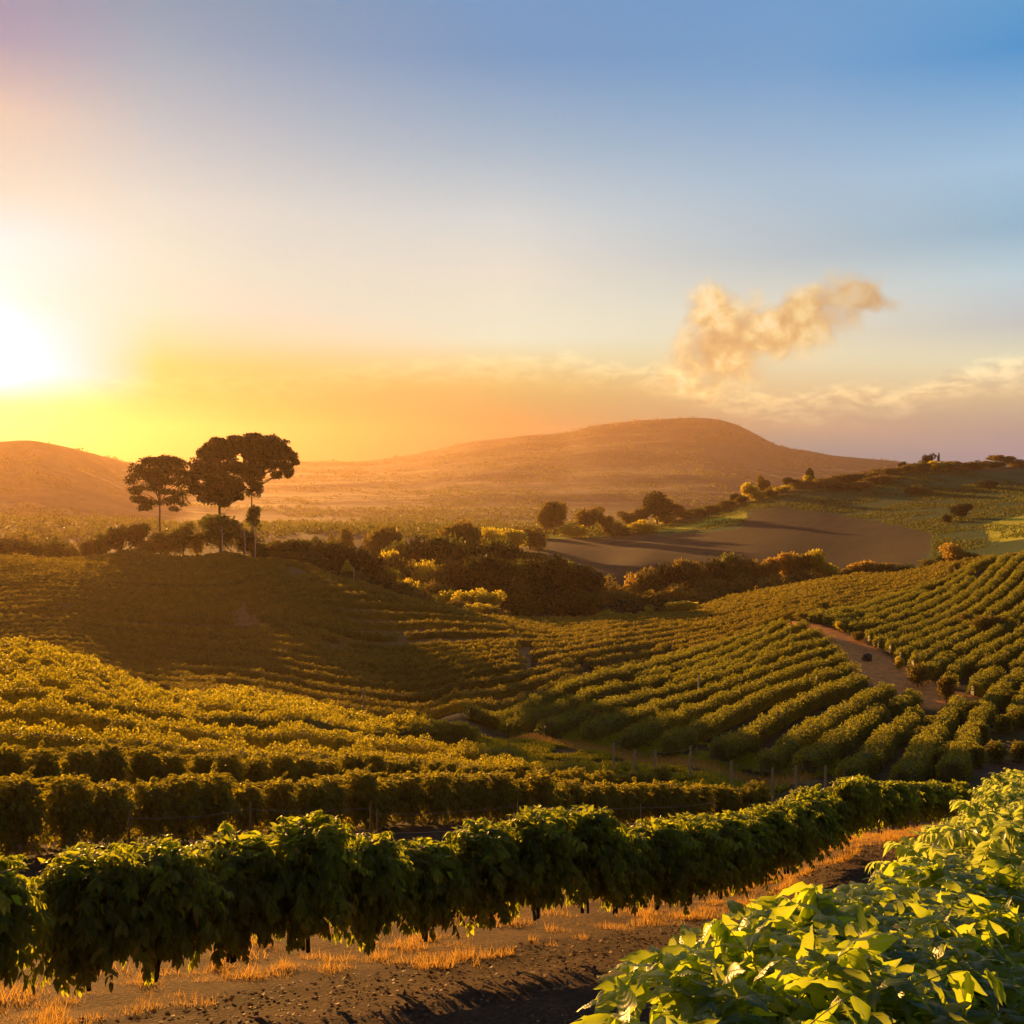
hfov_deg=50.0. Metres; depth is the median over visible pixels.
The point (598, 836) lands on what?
coffee tree
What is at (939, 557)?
bush
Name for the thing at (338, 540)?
pale tree
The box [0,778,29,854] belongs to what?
coffee bush
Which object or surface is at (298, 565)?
coffee hedge row
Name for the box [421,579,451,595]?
bush
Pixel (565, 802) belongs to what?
coffee bush
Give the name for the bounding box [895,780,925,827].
coffee tree
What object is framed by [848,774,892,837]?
coffee tree
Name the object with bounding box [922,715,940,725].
coffee bush
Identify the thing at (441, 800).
coffee bush
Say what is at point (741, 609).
coffee hedge row
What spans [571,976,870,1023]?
coffee tree
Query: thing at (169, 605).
coffee hedge row
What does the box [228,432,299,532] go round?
tall tree
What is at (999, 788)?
coffee tree
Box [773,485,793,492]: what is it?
bush
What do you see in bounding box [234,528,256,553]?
bush
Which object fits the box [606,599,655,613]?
bush
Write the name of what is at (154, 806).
coffee bush
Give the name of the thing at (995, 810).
coffee tree
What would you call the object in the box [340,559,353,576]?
bush
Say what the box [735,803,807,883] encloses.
coffee tree
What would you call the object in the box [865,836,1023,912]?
coffee tree
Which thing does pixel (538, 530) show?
field tree
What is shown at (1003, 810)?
coffee tree
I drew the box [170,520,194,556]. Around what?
bush
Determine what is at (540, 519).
field tree
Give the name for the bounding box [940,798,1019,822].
coffee tree
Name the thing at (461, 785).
coffee bush
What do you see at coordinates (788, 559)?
bush
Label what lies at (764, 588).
coffee hedge row
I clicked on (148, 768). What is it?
coffee bush
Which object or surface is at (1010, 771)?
coffee tree
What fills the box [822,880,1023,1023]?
coffee tree
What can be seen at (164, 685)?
coffee hedge row
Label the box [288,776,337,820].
coffee bush
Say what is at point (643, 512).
field tree
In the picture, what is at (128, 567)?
coffee hedge row
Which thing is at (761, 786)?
coffee bush
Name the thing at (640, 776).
coffee bush
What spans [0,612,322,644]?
coffee hedge row
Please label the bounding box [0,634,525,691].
coffee hedge row
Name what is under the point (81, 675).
coffee hedge row
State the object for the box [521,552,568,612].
broadleaf tree
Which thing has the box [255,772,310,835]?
coffee bush
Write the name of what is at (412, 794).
coffee bush
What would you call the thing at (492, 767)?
coffee bush
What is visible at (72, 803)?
coffee bush
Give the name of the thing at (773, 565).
bush
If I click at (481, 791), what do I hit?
coffee bush
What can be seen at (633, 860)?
coffee tree
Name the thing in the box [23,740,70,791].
coffee bush
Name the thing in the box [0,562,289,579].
coffee hedge row
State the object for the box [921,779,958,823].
coffee tree
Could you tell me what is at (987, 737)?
coffee bush
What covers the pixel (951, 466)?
bush
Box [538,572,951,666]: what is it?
coffee hedge row
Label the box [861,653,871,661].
rock
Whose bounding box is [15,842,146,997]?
coffee tree
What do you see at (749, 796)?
coffee bush
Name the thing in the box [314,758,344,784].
coffee bush
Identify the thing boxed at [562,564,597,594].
broadleaf tree
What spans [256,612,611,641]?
coffee hedge row
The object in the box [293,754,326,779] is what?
coffee bush
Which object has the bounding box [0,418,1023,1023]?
ground
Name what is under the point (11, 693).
coffee hedge row
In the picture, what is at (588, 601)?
broadleaf tree
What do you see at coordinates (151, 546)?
bush
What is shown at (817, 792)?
coffee tree
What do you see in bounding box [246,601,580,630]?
coffee hedge row
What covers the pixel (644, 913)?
dry grass
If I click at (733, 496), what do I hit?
field tree
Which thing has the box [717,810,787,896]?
coffee tree
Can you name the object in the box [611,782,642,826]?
coffee bush
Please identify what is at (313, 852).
coffee tree
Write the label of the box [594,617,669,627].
coffee hedge row
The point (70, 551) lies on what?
bush
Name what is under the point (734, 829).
coffee tree
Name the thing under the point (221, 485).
tall tree
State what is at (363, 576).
bush
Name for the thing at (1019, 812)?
coffee tree
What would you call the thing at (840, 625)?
coffee shrub
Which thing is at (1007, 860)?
coffee tree
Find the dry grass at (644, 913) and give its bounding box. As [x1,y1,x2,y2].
[0,823,942,1023]
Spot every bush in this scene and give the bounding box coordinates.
[0,534,26,555]
[0,742,40,786]
[0,764,61,858]
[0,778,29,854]
[4,530,50,556]
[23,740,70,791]
[29,534,73,558]
[38,772,111,852]
[58,744,105,790]
[60,542,83,557]
[76,538,96,556]
[82,778,142,846]
[87,739,135,785]
[93,532,112,556]
[106,524,128,550]
[122,776,186,843]
[123,523,150,550]
[124,744,166,796]
[138,535,162,553]
[150,531,175,554]
[154,773,215,843]
[158,748,195,782]
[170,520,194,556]
[186,751,223,776]
[186,762,245,841]
[187,531,205,554]
[196,513,243,551]
[210,749,249,785]
[228,779,274,835]
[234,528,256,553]
[241,751,281,787]
[247,536,270,558]
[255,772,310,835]
[264,539,291,558]
[266,751,306,786]
[270,551,307,559]
[281,538,311,563]
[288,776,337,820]
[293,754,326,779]
[298,541,325,557]
[298,773,364,823]
[299,552,331,569]
[308,536,338,568]
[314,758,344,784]
[324,541,357,568]
[325,565,356,575]
[329,751,378,782]
[337,763,392,830]
[339,570,370,581]
[340,545,371,570]
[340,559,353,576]
[357,777,405,829]
[358,553,386,582]
[362,750,392,780]
[367,576,396,590]
[374,568,404,583]
[378,548,399,571]
[385,756,418,777]
[386,770,431,826]
[388,554,417,583]
[389,581,418,594]
[395,755,423,774]
[399,578,423,592]
[406,589,435,601]
[409,558,437,588]
[415,764,465,824]
[420,757,452,775]
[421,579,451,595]
[426,563,444,587]
[432,589,455,603]
[438,769,477,823]
[441,758,464,776]
[446,599,470,608]
[450,587,488,606]
[458,761,486,777]
[461,602,495,612]
[461,771,496,823]
[472,770,523,820]
[474,590,506,607]
[479,763,508,776]
[482,605,511,616]
[488,773,537,818]
[499,763,521,780]
[511,761,536,793]
[520,768,562,814]
[532,768,550,783]
[550,784,576,816]
[551,769,576,785]
[556,777,590,810]
[564,766,594,788]
[580,780,611,815]
[584,773,602,784]
[590,605,616,615]
[594,765,621,785]
[595,779,625,824]
[599,574,624,603]
[599,589,636,608]
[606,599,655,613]
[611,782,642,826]
[614,771,632,784]
[615,571,642,596]
[619,776,661,824]
[626,770,651,785]
[629,566,663,594]
[631,589,673,605]
[635,770,661,784]
[642,597,682,611]
[644,779,677,819]
[648,765,677,790]
[652,514,675,523]
[655,561,688,592]
[659,780,688,820]
[664,583,702,600]
[672,557,714,592]
[675,780,706,820]
[676,509,696,519]
[677,592,723,604]
[688,778,718,818]
[691,577,730,597]
[692,508,708,515]
[699,558,726,582]
[702,504,722,512]
[709,782,736,814]
[717,500,737,508]
[717,551,750,583]
[717,585,753,596]
[722,784,745,813]
[726,574,769,591]
[732,496,750,502]
[735,787,763,810]
[740,556,770,582]
[741,780,772,805]
[746,491,766,499]
[753,585,779,589]
[754,573,798,586]
[760,487,779,497]
[760,556,782,578]
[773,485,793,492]
[777,551,797,581]
[782,569,830,582]
[787,480,806,488]
[791,553,811,572]
[801,548,826,577]
[808,480,827,486]
[817,562,840,577]
[820,477,840,482]
[825,482,851,490]
[839,566,861,575]
[840,473,867,481]
[842,481,872,488]
[846,559,879,572]
[862,471,888,479]
[864,474,897,482]
[870,562,900,572]
[878,467,903,474]
[890,563,916,570]
[898,464,915,471]
[901,484,933,493]
[910,725,930,738]
[911,460,931,471]
[917,559,938,567]
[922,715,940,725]
[928,460,946,470]
[929,747,948,771]
[934,554,954,562]
[938,542,966,560]
[942,740,963,749]
[943,461,961,469]
[949,706,968,726]
[959,461,981,468]
[961,551,981,559]
[961,744,990,768]
[964,701,983,715]
[973,724,994,744]
[974,479,997,487]
[975,460,987,468]
[981,691,1003,704]
[982,460,1007,467]
[985,739,1011,764]
[991,713,1016,733]
[1004,689,1022,706]
[1006,740,1023,763]
[1007,459,1023,466]
[1009,709,1023,728]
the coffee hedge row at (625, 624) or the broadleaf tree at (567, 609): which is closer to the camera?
the coffee hedge row at (625, 624)
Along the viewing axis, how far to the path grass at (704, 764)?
86.22 m
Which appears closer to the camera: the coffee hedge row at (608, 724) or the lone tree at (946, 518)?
the coffee hedge row at (608, 724)
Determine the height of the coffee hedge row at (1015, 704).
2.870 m
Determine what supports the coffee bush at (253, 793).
on the ground at (842, 540)
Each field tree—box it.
[506,526,548,533]
[536,509,554,531]
[540,500,568,534]
[558,522,591,537]
[571,505,605,528]
[592,514,613,533]
[601,522,630,534]
[615,510,640,526]
[627,519,660,532]
[633,504,650,522]
[642,490,674,523]
[671,503,685,518]
[729,493,740,503]
[740,482,759,495]
[755,475,769,490]
[782,477,799,484]
[802,475,815,486]
[805,467,813,476]
[829,474,845,480]
[852,471,871,478]
[921,453,936,462]
[986,455,1015,462]
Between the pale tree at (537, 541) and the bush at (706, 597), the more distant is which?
the pale tree at (537, 541)
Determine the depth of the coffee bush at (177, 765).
43.74 m
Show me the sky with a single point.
(340, 230)
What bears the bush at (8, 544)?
on the ground at (842, 540)
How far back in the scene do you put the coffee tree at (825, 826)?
25.93 m
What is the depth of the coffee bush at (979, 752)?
81.09 m
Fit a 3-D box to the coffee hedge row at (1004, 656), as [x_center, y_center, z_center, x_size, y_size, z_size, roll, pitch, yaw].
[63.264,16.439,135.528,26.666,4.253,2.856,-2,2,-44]
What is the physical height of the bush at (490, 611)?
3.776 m
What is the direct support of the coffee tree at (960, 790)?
on the ground at (842, 540)
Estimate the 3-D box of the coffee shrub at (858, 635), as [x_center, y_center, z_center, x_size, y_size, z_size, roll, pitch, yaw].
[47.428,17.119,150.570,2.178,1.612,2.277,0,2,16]
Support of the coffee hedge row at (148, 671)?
on the ground at (842, 540)
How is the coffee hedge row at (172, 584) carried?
on the ground at (842, 540)
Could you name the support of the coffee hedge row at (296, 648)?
on the ground at (842, 540)
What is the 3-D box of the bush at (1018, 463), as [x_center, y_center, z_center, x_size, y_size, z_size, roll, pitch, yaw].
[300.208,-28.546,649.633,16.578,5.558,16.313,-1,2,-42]
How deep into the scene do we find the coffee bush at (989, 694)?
109.77 m
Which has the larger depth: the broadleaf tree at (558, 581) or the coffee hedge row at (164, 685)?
the broadleaf tree at (558, 581)
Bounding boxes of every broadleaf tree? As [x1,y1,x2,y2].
[376,539,414,565]
[407,535,444,570]
[424,532,466,583]
[440,559,479,592]
[448,540,483,564]
[461,553,498,590]
[464,581,496,594]
[476,537,510,559]
[482,557,523,606]
[487,543,528,564]
[499,577,535,616]
[500,594,548,616]
[506,558,537,589]
[510,550,542,567]
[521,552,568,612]
[528,583,574,616]
[532,553,547,564]
[542,599,584,616]
[543,557,577,592]
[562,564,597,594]
[568,587,605,616]
[582,572,605,593]
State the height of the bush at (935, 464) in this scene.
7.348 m
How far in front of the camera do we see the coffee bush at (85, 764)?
40.41 m
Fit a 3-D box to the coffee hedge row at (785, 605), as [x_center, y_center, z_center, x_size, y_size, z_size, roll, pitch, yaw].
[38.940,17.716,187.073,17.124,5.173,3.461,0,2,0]
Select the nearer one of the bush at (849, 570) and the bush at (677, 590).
the bush at (677, 590)
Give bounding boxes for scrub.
[0,416,910,540]
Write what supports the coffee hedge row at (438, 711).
on the ground at (842, 540)
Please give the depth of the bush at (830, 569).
282.60 m
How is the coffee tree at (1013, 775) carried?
on the ground at (842, 540)
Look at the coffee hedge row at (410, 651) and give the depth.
146.25 m
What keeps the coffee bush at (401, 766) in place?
on the ground at (842, 540)
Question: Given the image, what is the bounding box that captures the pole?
[362,687,364,713]
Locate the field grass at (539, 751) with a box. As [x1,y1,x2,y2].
[476,726,842,796]
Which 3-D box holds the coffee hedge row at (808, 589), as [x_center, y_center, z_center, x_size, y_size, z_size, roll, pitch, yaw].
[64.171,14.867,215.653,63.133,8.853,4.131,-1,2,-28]
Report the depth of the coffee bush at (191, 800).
34.49 m
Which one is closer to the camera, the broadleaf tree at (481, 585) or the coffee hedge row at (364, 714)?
the coffee hedge row at (364, 714)
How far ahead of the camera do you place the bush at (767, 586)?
265.65 m
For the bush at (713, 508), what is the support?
on the ground at (842, 540)
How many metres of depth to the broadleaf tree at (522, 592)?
242.13 m
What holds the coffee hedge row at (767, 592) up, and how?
on the ground at (842, 540)
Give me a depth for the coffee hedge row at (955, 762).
91.49 m
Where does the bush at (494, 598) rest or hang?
on the ground at (842, 540)
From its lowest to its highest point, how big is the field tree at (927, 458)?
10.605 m
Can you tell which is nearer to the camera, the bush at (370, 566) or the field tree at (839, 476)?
the bush at (370, 566)
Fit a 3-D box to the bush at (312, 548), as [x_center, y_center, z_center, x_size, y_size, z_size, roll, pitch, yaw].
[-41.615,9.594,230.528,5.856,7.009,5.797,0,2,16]
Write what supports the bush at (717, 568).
on the ground at (842, 540)
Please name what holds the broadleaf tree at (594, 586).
on the ground at (842, 540)
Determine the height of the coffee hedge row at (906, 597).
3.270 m
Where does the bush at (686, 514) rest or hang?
on the ground at (842, 540)
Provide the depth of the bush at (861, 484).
570.30 m
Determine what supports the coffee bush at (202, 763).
on the ground at (842, 540)
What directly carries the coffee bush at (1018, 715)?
on the ground at (842, 540)
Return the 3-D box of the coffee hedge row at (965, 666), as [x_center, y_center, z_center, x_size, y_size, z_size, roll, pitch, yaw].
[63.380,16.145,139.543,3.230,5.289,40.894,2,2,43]
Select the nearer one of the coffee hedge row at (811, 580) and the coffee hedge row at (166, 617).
the coffee hedge row at (166, 617)
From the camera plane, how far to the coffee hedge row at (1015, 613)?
154.91 m
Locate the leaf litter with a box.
[71,835,924,1023]
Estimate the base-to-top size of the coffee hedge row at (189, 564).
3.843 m
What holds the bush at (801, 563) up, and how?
on the ground at (842, 540)
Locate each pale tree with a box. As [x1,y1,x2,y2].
[327,532,340,546]
[340,526,354,547]
[362,534,380,556]
[366,522,404,552]
[437,519,484,543]
[481,526,508,544]
[503,528,528,550]
[517,526,548,549]
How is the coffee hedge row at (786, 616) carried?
on the ground at (842, 540)
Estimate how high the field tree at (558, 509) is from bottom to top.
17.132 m
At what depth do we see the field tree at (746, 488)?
576.10 m
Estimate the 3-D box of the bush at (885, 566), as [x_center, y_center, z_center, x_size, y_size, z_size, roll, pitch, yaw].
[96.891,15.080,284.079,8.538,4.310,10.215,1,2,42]
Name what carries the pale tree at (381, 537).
on the ground at (842, 540)
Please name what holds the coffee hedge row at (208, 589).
on the ground at (842, 540)
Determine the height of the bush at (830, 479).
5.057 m
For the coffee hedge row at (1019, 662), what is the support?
on the ground at (842, 540)
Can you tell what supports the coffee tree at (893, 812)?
on the ground at (842, 540)
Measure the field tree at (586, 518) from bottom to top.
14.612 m
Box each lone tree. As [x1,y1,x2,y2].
[941,513,952,521]
[948,503,973,518]
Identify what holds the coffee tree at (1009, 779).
on the ground at (842, 540)
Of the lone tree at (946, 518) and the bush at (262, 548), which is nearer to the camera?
the bush at (262, 548)
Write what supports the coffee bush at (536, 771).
on the ground at (842, 540)
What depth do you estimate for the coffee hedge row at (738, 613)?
192.22 m
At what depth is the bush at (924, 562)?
277.77 m
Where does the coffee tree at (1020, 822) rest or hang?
on the ground at (842, 540)
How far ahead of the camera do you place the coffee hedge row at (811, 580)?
239.88 m
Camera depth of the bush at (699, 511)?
554.66 m
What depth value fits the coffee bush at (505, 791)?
47.76 m
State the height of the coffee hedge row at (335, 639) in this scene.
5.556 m
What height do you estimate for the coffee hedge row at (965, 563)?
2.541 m
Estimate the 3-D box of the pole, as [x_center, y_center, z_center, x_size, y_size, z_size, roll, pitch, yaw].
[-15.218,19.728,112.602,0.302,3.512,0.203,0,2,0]
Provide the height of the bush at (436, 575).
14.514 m
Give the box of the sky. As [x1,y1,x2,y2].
[0,0,1023,465]
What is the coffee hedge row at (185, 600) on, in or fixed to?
on the ground at (842, 540)
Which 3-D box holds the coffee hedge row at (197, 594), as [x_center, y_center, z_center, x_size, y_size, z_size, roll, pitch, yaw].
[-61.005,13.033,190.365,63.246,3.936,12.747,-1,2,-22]
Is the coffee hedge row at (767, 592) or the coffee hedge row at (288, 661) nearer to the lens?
the coffee hedge row at (288, 661)
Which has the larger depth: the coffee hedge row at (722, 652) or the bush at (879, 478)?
the bush at (879, 478)
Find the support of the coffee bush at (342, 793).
on the ground at (842, 540)
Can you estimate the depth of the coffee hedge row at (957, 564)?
208.74 m
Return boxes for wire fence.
[128,799,715,844]
[612,742,826,802]
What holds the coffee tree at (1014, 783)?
on the ground at (842, 540)
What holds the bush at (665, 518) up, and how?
on the ground at (842, 540)
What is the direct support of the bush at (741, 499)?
on the ground at (842, 540)
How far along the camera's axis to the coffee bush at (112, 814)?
32.34 m
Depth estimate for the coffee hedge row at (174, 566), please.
210.17 m
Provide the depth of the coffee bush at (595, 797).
52.87 m
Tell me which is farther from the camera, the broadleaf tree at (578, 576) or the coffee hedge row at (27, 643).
the broadleaf tree at (578, 576)
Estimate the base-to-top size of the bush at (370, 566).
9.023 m
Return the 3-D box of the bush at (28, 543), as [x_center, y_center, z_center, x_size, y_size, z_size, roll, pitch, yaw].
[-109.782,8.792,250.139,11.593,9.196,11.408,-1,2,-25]
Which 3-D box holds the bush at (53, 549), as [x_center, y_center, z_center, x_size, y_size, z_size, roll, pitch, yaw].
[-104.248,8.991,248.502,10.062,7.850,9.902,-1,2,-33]
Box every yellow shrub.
[596,609,616,614]
[644,606,653,611]
[664,600,700,610]
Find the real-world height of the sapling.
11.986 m
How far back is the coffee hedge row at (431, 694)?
129.81 m
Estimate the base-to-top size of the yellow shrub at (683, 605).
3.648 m
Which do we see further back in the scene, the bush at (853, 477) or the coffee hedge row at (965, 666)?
the bush at (853, 477)
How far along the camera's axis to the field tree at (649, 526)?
496.66 m
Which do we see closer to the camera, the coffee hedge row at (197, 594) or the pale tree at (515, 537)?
the coffee hedge row at (197, 594)
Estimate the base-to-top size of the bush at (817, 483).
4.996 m
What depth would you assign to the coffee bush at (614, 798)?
54.15 m
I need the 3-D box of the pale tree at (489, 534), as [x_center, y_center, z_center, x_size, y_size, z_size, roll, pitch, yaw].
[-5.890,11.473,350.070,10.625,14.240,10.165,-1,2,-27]
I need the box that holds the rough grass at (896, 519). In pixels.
[658,469,1023,556]
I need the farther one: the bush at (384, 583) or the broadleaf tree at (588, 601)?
the broadleaf tree at (588, 601)
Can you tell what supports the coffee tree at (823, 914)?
on the ground at (842, 540)
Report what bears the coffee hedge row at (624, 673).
on the ground at (842, 540)
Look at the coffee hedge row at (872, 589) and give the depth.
204.43 m
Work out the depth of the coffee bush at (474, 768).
58.76 m
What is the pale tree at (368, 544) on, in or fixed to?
on the ground at (842, 540)
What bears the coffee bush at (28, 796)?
on the ground at (842, 540)
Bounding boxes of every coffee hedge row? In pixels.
[0,550,175,560]
[0,553,235,561]
[0,555,207,564]
[0,557,262,566]
[0,560,242,569]
[0,560,273,572]
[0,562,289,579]
[0,563,263,575]
[0,565,277,583]
[0,567,284,587]
[0,569,291,592]
[0,571,332,598]
[0,579,467,610]
[0,593,241,610]
[0,598,234,616]
[0,604,238,624]
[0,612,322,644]
[0,615,520,664]
[0,620,518,670]
[0,626,523,677]
[0,630,527,683]
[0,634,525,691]
[0,635,455,723]
[0,637,460,728]
[0,643,461,727]
[0,648,468,733]
[0,658,469,731]
[0,666,476,741]
[0,672,481,748]
[0,691,525,765]
[0,718,595,776]
[14,548,941,616]
[35,639,185,666]
[47,644,577,703]
[58,648,193,678]
[70,653,584,713]
[84,660,216,691]
[170,674,579,719]
[245,583,493,615]
[245,595,604,629]
[246,589,513,621]
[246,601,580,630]
[251,574,438,604]
[251,607,620,634]
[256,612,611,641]
[266,618,684,652]
[342,638,518,657]
[458,553,998,729]
[481,573,894,624]
[495,568,976,736]
[504,560,948,623]
[509,615,578,620]
[510,615,583,619]
[511,614,562,617]
[515,574,879,626]
[521,617,572,621]
[528,607,777,659]
[531,608,755,650]
[533,553,1010,736]
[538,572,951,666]
[576,615,646,626]
[577,550,1023,740]
[584,645,663,668]
[587,572,881,617]
[592,567,917,615]
[593,608,819,674]
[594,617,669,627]
[597,572,862,615]
[615,560,1023,749]
[618,616,709,628]
[630,619,791,681]
[640,609,699,620]
[650,560,949,619]
[655,604,821,651]
[657,579,1023,756]
[664,600,737,620]
[667,575,976,686]
[670,605,824,652]
[678,601,778,625]
[679,572,909,619]
[692,601,790,626]
[695,593,772,618]
[705,622,984,761]
[711,561,955,617]
[729,589,804,614]
[746,562,950,610]
[752,650,956,776]
[764,587,838,605]
[781,557,972,604]
[788,565,954,605]
[791,702,891,773]
[800,569,954,604]
[822,589,928,625]
[828,592,895,607]
[832,704,925,781]
[887,665,1006,782]
[887,671,959,717]
[935,666,1023,783]
[945,623,1023,680]
[952,617,1021,658]
[961,554,985,566]
[973,637,1023,673]
[997,600,1023,624]
[1005,682,1023,723]
[1008,651,1023,671]
[1018,611,1023,624]
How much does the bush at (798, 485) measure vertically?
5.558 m
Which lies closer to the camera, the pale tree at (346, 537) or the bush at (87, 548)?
the bush at (87, 548)
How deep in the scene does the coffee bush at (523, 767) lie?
61.76 m
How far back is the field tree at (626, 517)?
528.20 m
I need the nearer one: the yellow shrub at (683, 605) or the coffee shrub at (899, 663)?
the coffee shrub at (899, 663)
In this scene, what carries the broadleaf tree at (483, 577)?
on the ground at (842, 540)
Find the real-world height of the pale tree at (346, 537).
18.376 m
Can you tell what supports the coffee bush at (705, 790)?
on the ground at (842, 540)
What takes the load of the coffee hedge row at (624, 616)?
on the ground at (842, 540)
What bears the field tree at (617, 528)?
on the ground at (842, 540)
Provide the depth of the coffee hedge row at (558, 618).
211.75 m
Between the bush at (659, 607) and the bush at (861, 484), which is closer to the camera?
the bush at (659, 607)
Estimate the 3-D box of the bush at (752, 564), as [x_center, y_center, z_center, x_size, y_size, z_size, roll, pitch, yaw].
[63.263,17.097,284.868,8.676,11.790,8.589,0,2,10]
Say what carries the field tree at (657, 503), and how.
on the ground at (842, 540)
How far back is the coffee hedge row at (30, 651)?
87.58 m
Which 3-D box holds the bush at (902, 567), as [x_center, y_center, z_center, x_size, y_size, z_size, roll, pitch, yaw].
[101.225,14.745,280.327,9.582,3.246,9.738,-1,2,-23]
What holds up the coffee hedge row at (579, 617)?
on the ground at (842, 540)
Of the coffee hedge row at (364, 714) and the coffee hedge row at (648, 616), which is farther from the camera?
the coffee hedge row at (648, 616)
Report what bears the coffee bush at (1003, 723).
on the ground at (842, 540)
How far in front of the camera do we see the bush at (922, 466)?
629.72 m
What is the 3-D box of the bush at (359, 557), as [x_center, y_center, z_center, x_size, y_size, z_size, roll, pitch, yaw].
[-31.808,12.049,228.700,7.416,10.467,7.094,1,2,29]
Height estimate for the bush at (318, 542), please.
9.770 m
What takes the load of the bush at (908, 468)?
on the ground at (842, 540)
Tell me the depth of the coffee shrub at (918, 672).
121.22 m
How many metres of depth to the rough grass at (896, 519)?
506.08 m
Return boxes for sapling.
[245,504,262,556]
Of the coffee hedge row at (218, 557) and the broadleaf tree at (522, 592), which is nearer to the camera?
the coffee hedge row at (218, 557)
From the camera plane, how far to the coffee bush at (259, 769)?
47.24 m
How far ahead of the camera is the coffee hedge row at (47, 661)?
81.64 m
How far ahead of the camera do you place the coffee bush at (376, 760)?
53.27 m
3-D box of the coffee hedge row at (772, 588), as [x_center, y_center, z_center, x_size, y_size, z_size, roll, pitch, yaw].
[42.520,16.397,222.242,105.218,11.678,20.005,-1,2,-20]
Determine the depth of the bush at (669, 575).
276.05 m
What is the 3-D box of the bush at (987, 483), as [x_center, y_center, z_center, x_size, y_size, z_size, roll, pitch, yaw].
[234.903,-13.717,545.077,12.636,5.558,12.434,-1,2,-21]
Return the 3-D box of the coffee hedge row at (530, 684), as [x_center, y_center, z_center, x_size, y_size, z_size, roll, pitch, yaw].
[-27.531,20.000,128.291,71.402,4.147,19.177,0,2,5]
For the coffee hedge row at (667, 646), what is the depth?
173.29 m
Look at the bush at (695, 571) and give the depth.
278.32 m
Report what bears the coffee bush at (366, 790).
on the ground at (842, 540)
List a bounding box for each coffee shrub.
[835,621,845,631]
[850,631,865,641]
[894,656,904,669]
[904,663,930,686]
[936,674,957,702]
[956,612,971,624]
[968,615,1007,630]
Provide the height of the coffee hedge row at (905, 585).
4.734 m
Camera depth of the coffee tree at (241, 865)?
14.66 m
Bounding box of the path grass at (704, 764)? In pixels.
[503,732,817,786]
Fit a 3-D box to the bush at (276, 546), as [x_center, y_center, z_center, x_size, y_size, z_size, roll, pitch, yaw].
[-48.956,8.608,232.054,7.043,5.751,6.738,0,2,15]
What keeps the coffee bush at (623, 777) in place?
on the ground at (842, 540)
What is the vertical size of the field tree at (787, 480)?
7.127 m
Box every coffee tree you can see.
[0,852,62,995]
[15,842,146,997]
[96,834,233,987]
[185,821,309,972]
[244,809,372,954]
[316,831,429,956]
[396,837,482,941]
[443,816,540,936]
[500,804,598,920]
[546,803,642,913]
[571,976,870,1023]
[575,897,1006,1023]
[591,825,665,915]
[627,881,1023,1023]
[630,815,711,916]
[666,811,742,905]
[698,812,767,898]
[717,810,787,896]
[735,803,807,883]
[762,798,835,873]
[782,793,852,862]
[784,783,845,857]
[794,884,1023,1023]
[820,776,878,836]
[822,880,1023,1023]
[829,795,859,850]
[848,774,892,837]
[849,847,1023,949]
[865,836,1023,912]
[867,784,907,832]
[877,779,923,829]
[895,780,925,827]
[897,800,1023,859]
[906,781,941,825]
[906,847,1023,875]
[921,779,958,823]
[921,810,1018,855]
[922,781,960,823]
[931,801,1022,845]
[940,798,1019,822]
[940,816,1023,829]
[945,783,963,816]
[949,789,1023,820]
[950,785,1023,812]
[951,779,974,799]
[952,786,971,817]
[957,804,1023,824]
[968,776,1023,795]
[971,772,1023,801]
[973,785,1021,803]
[979,804,1009,814]
[985,773,1020,784]
[986,773,1023,785]
[992,768,1023,776]
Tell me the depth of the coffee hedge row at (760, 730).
105.84 m
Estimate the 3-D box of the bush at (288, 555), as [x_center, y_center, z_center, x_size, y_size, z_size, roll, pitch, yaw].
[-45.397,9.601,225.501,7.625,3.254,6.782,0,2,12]
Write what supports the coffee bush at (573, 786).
on the ground at (842, 540)
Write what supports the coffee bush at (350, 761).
on the ground at (842, 540)
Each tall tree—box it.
[123,454,191,549]
[184,435,246,513]
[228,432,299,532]
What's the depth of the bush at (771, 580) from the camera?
271.35 m
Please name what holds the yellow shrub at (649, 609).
on the ground at (842, 540)
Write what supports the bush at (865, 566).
on the ground at (842, 540)
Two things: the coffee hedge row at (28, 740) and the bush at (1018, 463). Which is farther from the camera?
the bush at (1018, 463)
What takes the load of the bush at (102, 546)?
on the ground at (842, 540)
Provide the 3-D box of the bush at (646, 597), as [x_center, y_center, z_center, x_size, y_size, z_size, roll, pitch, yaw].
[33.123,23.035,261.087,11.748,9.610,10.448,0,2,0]
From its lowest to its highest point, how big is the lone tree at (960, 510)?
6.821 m
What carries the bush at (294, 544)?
on the ground at (842, 540)
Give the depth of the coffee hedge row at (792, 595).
199.59 m
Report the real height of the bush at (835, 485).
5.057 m
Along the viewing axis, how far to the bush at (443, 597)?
223.17 m
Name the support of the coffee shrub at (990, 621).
on the ground at (842, 540)
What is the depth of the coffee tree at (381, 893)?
15.94 m
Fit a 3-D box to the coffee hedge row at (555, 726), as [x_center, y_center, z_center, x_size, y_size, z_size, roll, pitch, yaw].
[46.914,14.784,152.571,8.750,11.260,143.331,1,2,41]
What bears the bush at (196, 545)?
on the ground at (842, 540)
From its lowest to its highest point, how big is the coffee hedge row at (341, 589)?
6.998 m
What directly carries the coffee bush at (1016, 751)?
on the ground at (842, 540)
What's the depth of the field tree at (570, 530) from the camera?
486.92 m
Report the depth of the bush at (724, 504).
564.42 m
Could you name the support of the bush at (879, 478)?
on the ground at (842, 540)
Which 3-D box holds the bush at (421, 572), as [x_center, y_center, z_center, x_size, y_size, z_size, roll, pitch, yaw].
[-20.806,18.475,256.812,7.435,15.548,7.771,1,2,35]
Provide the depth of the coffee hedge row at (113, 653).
149.31 m
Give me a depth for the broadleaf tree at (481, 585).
240.86 m

